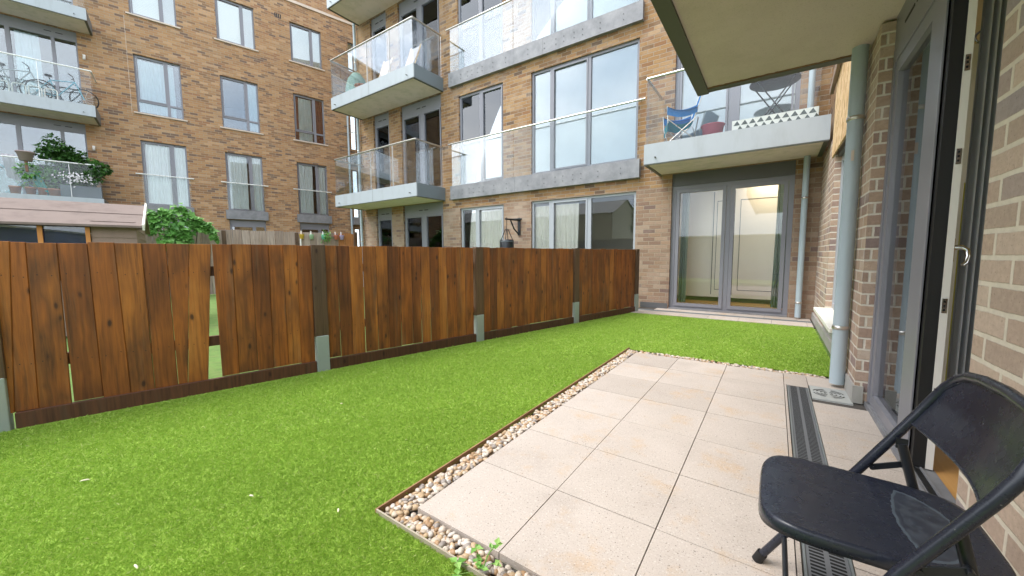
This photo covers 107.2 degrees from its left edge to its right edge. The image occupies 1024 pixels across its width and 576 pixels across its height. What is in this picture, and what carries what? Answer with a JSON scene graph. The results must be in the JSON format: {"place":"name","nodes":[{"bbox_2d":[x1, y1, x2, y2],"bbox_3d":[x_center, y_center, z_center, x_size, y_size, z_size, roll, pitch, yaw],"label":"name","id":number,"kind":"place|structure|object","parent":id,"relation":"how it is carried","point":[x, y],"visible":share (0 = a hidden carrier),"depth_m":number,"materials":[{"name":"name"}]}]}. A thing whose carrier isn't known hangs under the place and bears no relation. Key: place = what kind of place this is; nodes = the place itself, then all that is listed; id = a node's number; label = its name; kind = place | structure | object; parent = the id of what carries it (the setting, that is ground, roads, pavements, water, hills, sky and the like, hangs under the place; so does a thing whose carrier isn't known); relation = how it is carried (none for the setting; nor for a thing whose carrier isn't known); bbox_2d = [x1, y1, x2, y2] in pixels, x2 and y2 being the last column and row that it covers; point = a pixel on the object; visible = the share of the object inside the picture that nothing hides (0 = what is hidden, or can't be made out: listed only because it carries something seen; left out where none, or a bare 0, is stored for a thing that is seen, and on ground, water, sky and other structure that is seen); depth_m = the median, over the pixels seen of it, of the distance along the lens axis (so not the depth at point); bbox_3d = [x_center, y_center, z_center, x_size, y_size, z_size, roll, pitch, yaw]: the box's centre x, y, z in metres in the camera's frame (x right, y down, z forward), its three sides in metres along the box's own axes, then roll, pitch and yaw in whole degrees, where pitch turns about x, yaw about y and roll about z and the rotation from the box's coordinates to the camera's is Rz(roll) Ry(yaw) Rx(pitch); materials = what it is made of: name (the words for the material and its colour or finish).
{"place":"outdoors","nodes":[
{"label":"outdoors","id":0,"kind":"place"},
{"bbox_2d":[0,197,149,335],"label":"garden shed","id":1,"kind":"structure","parent":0,"point":[36,221],"depth_m":5.39,"materials":[{"name":"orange wood"}]},
{"bbox_2d":[30,225,90,242],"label":"window","id":2,"kind":"structure","parent":1,"relation":"in","point":[39,228],"depth_m":5.05,"materials":[{"name":"orange wood"}]},
{"bbox_2d":[348,53,358,245],"label":"sky","id":3,"kind":"structure","parent":0,"point":[349,55],"materials":[{"name":"white"}]},
{"bbox_2d":[0,312,829,575],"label":"lawn","id":4,"kind":"structure","parent":0,"point":[220,515],"depth_m":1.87,"materials":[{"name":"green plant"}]},
{"bbox_2d":[13,288,830,561],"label":"ground","id":5,"kind":"structure","parent":0,"point":[215,368],"depth_m":4.54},
{"bbox_2d":[0,0,360,277],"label":"apartment building","id":6,"kind":"structure","parent":5,"relation":"on","point":[220,114],"depth_m":15.24,"materials":[{"name":"brick"}]},
{"bbox_2d":[8,185,21,193],"bbox_3d":[-15.406,-3.025,11.715,0.255,0.270,0.259,-5,7,-41],"label":"terracotta pot","id":7,"kind":"object","parent":6,"relation":"on","point":[14,189],"visible":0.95,"depth_m":11.64,"materials":[{"name":"brown ceramic"}]},
{"bbox_2d":[0,164,43,192],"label":"clothes airer","id":8,"kind":"object","parent":6,"relation":"on","point":[20,178],"visible":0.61,"depth_m":11.81,"materials":[{"name":"metal"}]},
{"bbox_2d":[1,153,19,180],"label":"hanging cloth","id":9,"kind":"object","parent":8,"relation":"hanging from","point":[9,162],"visible":0.96,"depth_m":11.60,"materials":[{"name":"white fabric"}]},
{"bbox_2d":[29,173,48,192],"bbox_3d":[-14.998,-3.336,11.981,0.380,0.600,0.060,-5,7,-41],"label":"hanging cloth","id":10,"kind":"object","parent":8,"relation":"hanging from","point":[38,183],"visible":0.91,"depth_m":11.98,"materials":[{"name":"teal fabric"}]},
{"bbox_2d":[14,150,34,171],"bbox_3d":[-15.072,-3.919,11.707,0.400,0.610,0.400,-5,7,-41],"label":"planter","id":11,"kind":"object","parent":6,"relation":"on","point":[25,156],"visible":1,"depth_m":11.64,"materials":[{"name":"beige ceramic"}]},
{"bbox_2d":[0,62,56,98],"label":"bicycle","id":12,"kind":"object","parent":6,"relation":"on","point":[3,69],"visible":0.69,"depth_m":11.84,"materials":[{"name":"black metal"}]},
{"bbox_2d":[0,79,58,98],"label":"hoop rack","id":13,"kind":"object","parent":6,"relation":"on","point":[29,89],"visible":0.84,"depth_m":11.76,"materials":[{"name":"silver metal"}]},
{"bbox_2d":[24,187,36,194],"bbox_3d":[-15.180,-3.043,11.912,0.234,0.270,0.238,-5,7,-41],"label":"terracotta pot","id":14,"kind":"object","parent":6,"relation":"on","point":[30,190],"visible":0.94,"depth_m":11.85,"materials":[{"name":"brown ceramic"}]},
{"bbox_2d":[12,155,68,188],"bbox_3d":[-15.109,-3.641,12.109,0.927,1.227,1.212,3,6,34],"label":"potted shrub","id":15,"kind":"object","parent":6,"relation":"on","point":[46,174],"visible":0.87,"depth_m":12.04,"materials":[{"name":"green plant"}]},
{"bbox_2d":[0,14,82,103],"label":"window","id":16,"kind":"structure","parent":6,"relation":"in","point":[26,44],"depth_m":12.40,"materials":[{"name":"glass"}]},
{"bbox_2d":[37,187,46,194],"bbox_3d":[-14.999,-3.057,12.069,0.213,0.270,0.216,-5,7,-41],"label":"terracotta pot","id":17,"kind":"object","parent":6,"relation":"on","point":[41,191],"visible":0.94,"depth_m":12.01,"materials":[{"name":"brown ceramic"}]},
{"bbox_2d":[0,112,90,193],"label":"window","id":18,"kind":"structure","parent":6,"relation":"in","point":[6,118],"depth_m":12.53,"materials":[{"name":"grey metal"}]},
{"bbox_2d":[47,188,60,195],"bbox_3d":[-14.811,-3.072,12.233,0.298,0.270,0.302,-5,7,-41],"label":"terracotta pot","id":19,"kind":"object","parent":6,"relation":"on","point":[54,192],"visible":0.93,"depth_m":12.14,"materials":[{"name":"brown ceramic"}]},
{"bbox_2d":[19,73,98,107],"bbox_3d":[-14.932,-6.534,12.480,1.736,1.041,0.569,-5,7,-41],"label":"bicycle","id":20,"kind":"object","parent":6,"relation":"on","point":[49,80],"visible":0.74,"depth_m":12.48,"materials":[{"name":"black metal"}]},
{"bbox_2d":[33,132,112,198],"bbox_3d":[-14.453,-3.999,12.503,1.777,2.067,0.886,-5,7,-41],"label":"planter box","id":21,"kind":"object","parent":6,"relation":"on","point":[82,178],"visible":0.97,"depth_m":12.45,"materials":[{"name":"green plant"}]},
{"bbox_2d":[125,0,180,28],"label":"window","id":22,"kind":"structure","parent":6,"relation":"in","point":[159,11],"depth_m":14.24,"materials":[{"name":"glass"}]},
{"bbox_2d":[133,54,187,121],"bbox_3d":[-13.444,-7.583,14.395,1.500,2.130,0.242,-5,7,-41],"label":"window","id":23,"kind":"structure","parent":6,"relation":"in","point":[155,88],"depth_m":14.40,"materials":[{"name":"glass"}]},
{"bbox_2d":[140,140,190,207],"bbox_3d":[-13.470,-4.384,14.720,1.300,2.400,0.120,-5,7,-41],"label":"window","id":24,"kind":"structure","parent":6,"relation":"in","point":[155,156],"depth_m":14.71,"materials":[{"name":"grey metal"}]},
{"bbox_2d":[214,0,258,51],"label":"window","id":25,"kind":"structure","parent":6,"relation":"in","point":[234,25],"depth_m":15.81,"materials":[{"name":"glass"}]},
{"bbox_2d":[220,76,263,134],"bbox_3d":[-11.544,-7.735,16.052,1.510,2.130,0.241,-5,7,-41],"label":"window","id":26,"kind":"structure","parent":6,"relation":"in","point":[250,92],"depth_m":16.30,"materials":[{"name":"glass"}]},
{"bbox_2d":[225,152,264,211],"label":"window","id":27,"kind":"structure","parent":6,"relation":"in","point":[236,164],"depth_m":16.36,"materials":[{"name":"grey metal"}]},
{"bbox_2d":[229,220,265,237],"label":"window","id":28,"kind":"structure","parent":6,"relation":"in","point":[233,223],"depth_m":16.48,"materials":[{"name":"grey metal"}]},
{"bbox_2d":[289,22,324,71],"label":"window","id":29,"kind":"structure","parent":6,"relation":"in","point":[305,46],"depth_m":17.56,"materials":[{"name":"glass"}]},
{"bbox_2d":[293,94,327,145],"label":"window","id":30,"kind":"structure","parent":6,"relation":"in","point":[302,107],"depth_m":17.83,"materials":[{"name":"glass"}]},
{"bbox_2d":[297,162,327,215],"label":"window","id":31,"kind":"structure","parent":6,"relation":"in","point":[304,171],"depth_m":18.09,"materials":[{"name":"grey metal"}]},
{"bbox_2d":[300,223,328,232],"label":"window","id":32,"kind":"structure","parent":6,"relation":"in","point":[309,226],"depth_m":18.23,"materials":[{"name":"grey metal"}]},
{"bbox_2d":[347,43,353,71],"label":"window","id":33,"kind":"structure","parent":6,"relation":"in","point":[347,43],"depth_m":18.88,"materials":[{"name":"grey metal"}]},
{"bbox_2d":[350,118,356,149],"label":"window","id":34,"kind":"structure","parent":6,"relation":"in","point":[350,118],"depth_m":19.20,"materials":[{"name":"glass"}]},
{"bbox_2d":[352,170,358,216],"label":"window","id":35,"kind":"structure","parent":6,"relation":"in","point":[352,170],"depth_m":19.42,"materials":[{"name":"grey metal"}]},
{"bbox_2d":[90,228,357,296],"bbox_3d":[-10.053,-0.685,9.817,11.840,1.950,0.110,-5,7,-41],"label":"wooden fence","id":36,"kind":"object","parent":5,"relation":"on","point":[266,237],"visible":0.24,"depth_m":11.75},
{"bbox_2d":[143,203,219,250],"bbox_3d":[-8.908,-1.054,10.042,1.891,2.439,0.601,-5,7,-41],"label":"climbing plant","id":37,"kind":"object","parent":36,"relation":"attached to","point":[182,232],"visible":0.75,"depth_m":9.94,"materials":[{"name":"green plant"}]},
{"bbox_2d":[321,229,331,243],"bbox_3d":[-6.279,-1.735,12.789,0.364,0.496,0.294,-1,5,-9],"label":"hanging pot","id":38,"kind":"object","parent":36,"relation":"hanging from","point":[325,237],"visible":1,"depth_m":12.76,"materials":[{"name":"green paint"}]},
{"bbox_2d":[0,241,639,431],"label":"wooden fence","id":39,"kind":"object","parent":5,"relation":"on","point":[294,303],"visible":0.88,"depth_m":3.25,"materials":[{"name":"brown wood"}]},
{"bbox_2d":[355,25,364,245],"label":"link block","id":40,"kind":"structure","parent":5,"relation":"on","point":[360,139],"depth_m":19.14,"materials":[{"name":"metal"}]},
{"bbox_2d":[375,347,629,575],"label":"metal edging","id":41,"kind":"object","parent":5,"relation":"on","point":[403,494],"visible":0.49,"depth_m":1.85,"materials":[{"name":"metal"}]},
{"bbox_2d":[327,0,832,320],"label":"apartment building","id":42,"kind":"structure","parent":5,"relation":"on","point":[481,121],"depth_m":8.62,"materials":[{"name":"brown brick"}]},
{"bbox_2d":[345,72,365,91],"bbox_3d":[-4.946,-6.436,12.036,0.720,0.820,0.720,3,6,35],"label":"covered furniture","id":43,"kind":"object","parent":42,"relation":"on","point":[354,78],"visible":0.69,"depth_m":11.78,"materials":[{"name":"green fabric"}]},
{"bbox_2d":[371,13,386,79],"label":"window","id":44,"kind":"structure","parent":42,"relation":"in","point":[378,24],"depth_m":12.28,"materials":[{"name":"glass"}]},
{"bbox_2d":[375,112,390,188],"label":"window","id":45,"kind":"structure","parent":42,"relation":"in","point":[383,172],"depth_m":12.56,"materials":[{"name":"grey metal"}]},
{"bbox_2d":[378,208,392,245],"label":"window","id":46,"kind":"structure","parent":42,"relation":"in","point":[384,215],"depth_m":12.77,"materials":[{"name":"grey metal"}]},
{"bbox_2d":[399,0,439,75],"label":"window","id":47,"kind":"structure","parent":42,"relation":"in","point":[413,34],"depth_m":11.13,"materials":[{"name":"glass"}]},
{"bbox_2d":[402,94,442,186],"bbox_3d":[-2.712,-4.288,11.470,1.770,2.660,0.083,3,6,35],"label":"window","id":48,"kind":"structure","parent":42,"relation":"in","point":[422,161],"depth_m":11.42,"materials":[{"name":"grey glass"}]},
{"bbox_2d":[405,202,443,246],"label":"window","id":49,"kind":"structure","parent":42,"relation":"in","point":[423,222],"depth_m":11.64,"materials":[{"name":"grey metal"}]},
{"bbox_2d":[458,0,502,68],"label":"window","id":50,"kind":"structure","parent":42,"relation":"in","point":[481,37],"depth_m":9.94,"materials":[{"name":"glass"}]},
{"bbox_2d":[460,83,502,184],"bbox_3d":[-0.807,-4.056,10.151,1.520,2.410,0.083,3,6,35],"label":"window","id":51,"kind":"structure","parent":42,"relation":"in","point":[481,112],"depth_m":10.15,"materials":[{"name":"glass"}]},
{"bbox_2d":[461,205,503,247],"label":"window","id":52,"kind":"structure","parent":42,"relation":"in","point":[490,234],"depth_m":10.40,"materials":[{"name":"grey glass"}]},
{"bbox_2d":[505,218,521,234],"bbox_3d":[-0.002,-1.543,9.430,0.509,0.440,0.235,-3,6,-32],"label":"wall bracket","id":53,"kind":"object","parent":42,"relation":"attached to","point":[519,227],"depth_m":9.48,"materials":[{"name":"black metal"}]},
{"bbox_2d":[500,217,513,247],"bbox_3d":[-0.127,-0.983,9.289,0.356,1.490,0.356,3,6,35],"label":"hanging basket","id":54,"kind":"object","parent":53,"relation":"hanging from","point":[506,243],"visible":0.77,"depth_m":9.15,"materials":[{"name":"grey metal"}]},
{"bbox_2d":[532,192,635,248],"bbox_3d":[1.589,-1.056,8.773,2.580,2.070,0.119,3,6,35],"label":"window","id":55,"kind":"structure","parent":42,"relation":"in","point":[559,222],"depth_m":9.03,"materials":[{"name":"grey metal"}]},
{"bbox_2d":[532,39,639,173],"bbox_3d":[1.567,-3.924,8.509,2.580,2.410,0.083,3,6,35],"label":"window","id":56,"kind":"structure","parent":42,"relation":"in","point":[608,77],"depth_m":8.44,"materials":[{"name":"glass"}]},
{"bbox_2d":[532,0,639,40],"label":"window","id":57,"kind":"structure","parent":42,"relation":"in","point":[549,17],"depth_m":8.60,"materials":[{"name":"glass"}]},
{"bbox_2d":[663,95,702,141],"bbox_3d":[3.030,-2.990,6.688,0.618,0.947,0.600,1,5,15],"label":"camp chair","id":58,"kind":"object","parent":42,"relation":"on","point":[677,126],"visible":0.81,"depth_m":6.53,"materials":[{"name":"blue fabric"}]},
{"bbox_2d":[701,122,724,134],"bbox_3d":[3.415,-2.622,6.429,0.370,0.281,0.370,3,6,35],"label":"plastic bowl","id":59,"kind":"object","parent":42,"relation":"on","point":[712,127],"visible":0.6,"depth_m":6.29,"materials":[{"name":"plastic"}]},
{"bbox_2d":[668,160,795,316],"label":"french door","id":60,"kind":"structure","parent":42,"relation":"in","point":[731,228],"depth_m":7.53,"materials":[{"name":"grey glass"}]},
{"bbox_2d":[674,55,800,139],"bbox_3d":[4.011,-3.913,6.818,1.960,2.660,0.083,3,6,35],"label":"window","id":61,"kind":"structure","parent":42,"relation":"in","point":[728,105],"depth_m":6.89,"materials":[{"name":"glass"}]},
{"bbox_2d":[732,106,818,129],"bbox_3d":[3.969,-2.537,5.719,1.105,0.190,0.022,3,6,35],"label":"patterned screen","id":62,"kind":"object","parent":42,"relation":"on","point":[779,117],"visible":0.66,"depth_m":5.69,"materials":[{"name":"white plastic"}]},
{"bbox_2d":[749,73,801,115],"bbox_3d":[4.115,-2.841,5.945,0.670,0.806,0.670,3,6,29],"label":"bistro table","id":63,"kind":"object","parent":42,"relation":"on","point":[777,83],"visible":0.61,"depth_m":5.89,"materials":[{"name":"black paint"}]},
{"bbox_2d":[385,349,827,575],"bbox_3d":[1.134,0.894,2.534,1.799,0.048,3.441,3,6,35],"label":"gravel","id":64,"kind":"structure","parent":5,"relation":"on","point":[442,536],"depth_m":1.82,"materials":[{"name":"beige gravel"}]},
{"bbox_2d":[450,537,502,575],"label":"weed","id":65,"kind":"object","parent":64,"relation":"on","point":[458,563],"visible":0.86,"depth_m":1.32,"materials":[{"name":"green plant"}]},
{"bbox_2d":[639,307,814,328],"bbox_3d":[3.643,0.523,6.837,2.840,0.041,0.855,3,6,35],"label":"doorstep base","id":66,"kind":"object","parent":5,"relation":"on","point":[655,308],"visible":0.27,"depth_m":7.79,"materials":[{"name":"grey concrete"}]},
{"bbox_2d":[638,308,810,322],"bbox_3d":[3.683,0.509,6.876,2.780,0.043,0.136,3,6,35],"label":"channel drain","id":67,"kind":"object","parent":66,"relation":"on","point":[728,315],"visible":0.43,"depth_m":6.71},
{"bbox_2d":[651,0,1023,575],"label":"apartment building","id":68,"kind":"structure","parent":5,"relation":"on","point":[919,291],"depth_m":2.25,"materials":[{"name":"brick"}]},
{"bbox_2d":[832,153,844,309],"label":"window","id":69,"kind":"structure","parent":68,"relation":"in","point":[842,166],"depth_m":4.80,"materials":[{"name":"grey metal"}]},
{"bbox_2d":[866,0,977,469],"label":"garden door","id":70,"kind":"structure","parent":68,"relation":"in","point":[932,64],"depth_m":1.94,"materials":[{"name":"grey metal"}]},
{"bbox_2d":[418,352,906,575],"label":"patio","id":71,"kind":"structure","parent":0,"point":[583,483],"depth_m":1.88,"materials":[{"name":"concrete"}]},
{"bbox_2d":[752,372,1023,575],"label":"folding chair","id":72,"kind":"object","parent":71,"relation":"on","point":[970,425],"visible":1,"depth_m":0.91,"materials":[{"name":"black plastic"}]},
{"bbox_2d":[631,308,813,327],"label":"doorstep paving","id":73,"kind":"structure","parent":0,"point":[775,322],"depth_m":6.60,"materials":[{"name":"beige stone"}]},
{"bbox_2d":[636,366,866,575],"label":"patio base","id":74,"kind":"object","parent":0,"point":[858,406],"visible":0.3,"depth_m":2.54,"materials":[{"name":"grey concrete"}]},
{"bbox_2d":[787,385,854,575],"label":"channel drain","id":75,"kind":"object","parent":74,"relation":"in","point":[807,444],"visible":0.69,"depth_m":2.14,"materials":[{"name":"grey metal"}]},
{"bbox_2d":[809,385,852,405],"bbox_3d":[2.493,0.849,2.962,0.235,0.034,0.335,3,6,35],"label":"gully cover","id":76,"kind":"object","parent":74,"relation":"on","point":[830,395],"visible":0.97,"depth_m":2.93,"materials":[{"name":"grey metal"}]}
]}

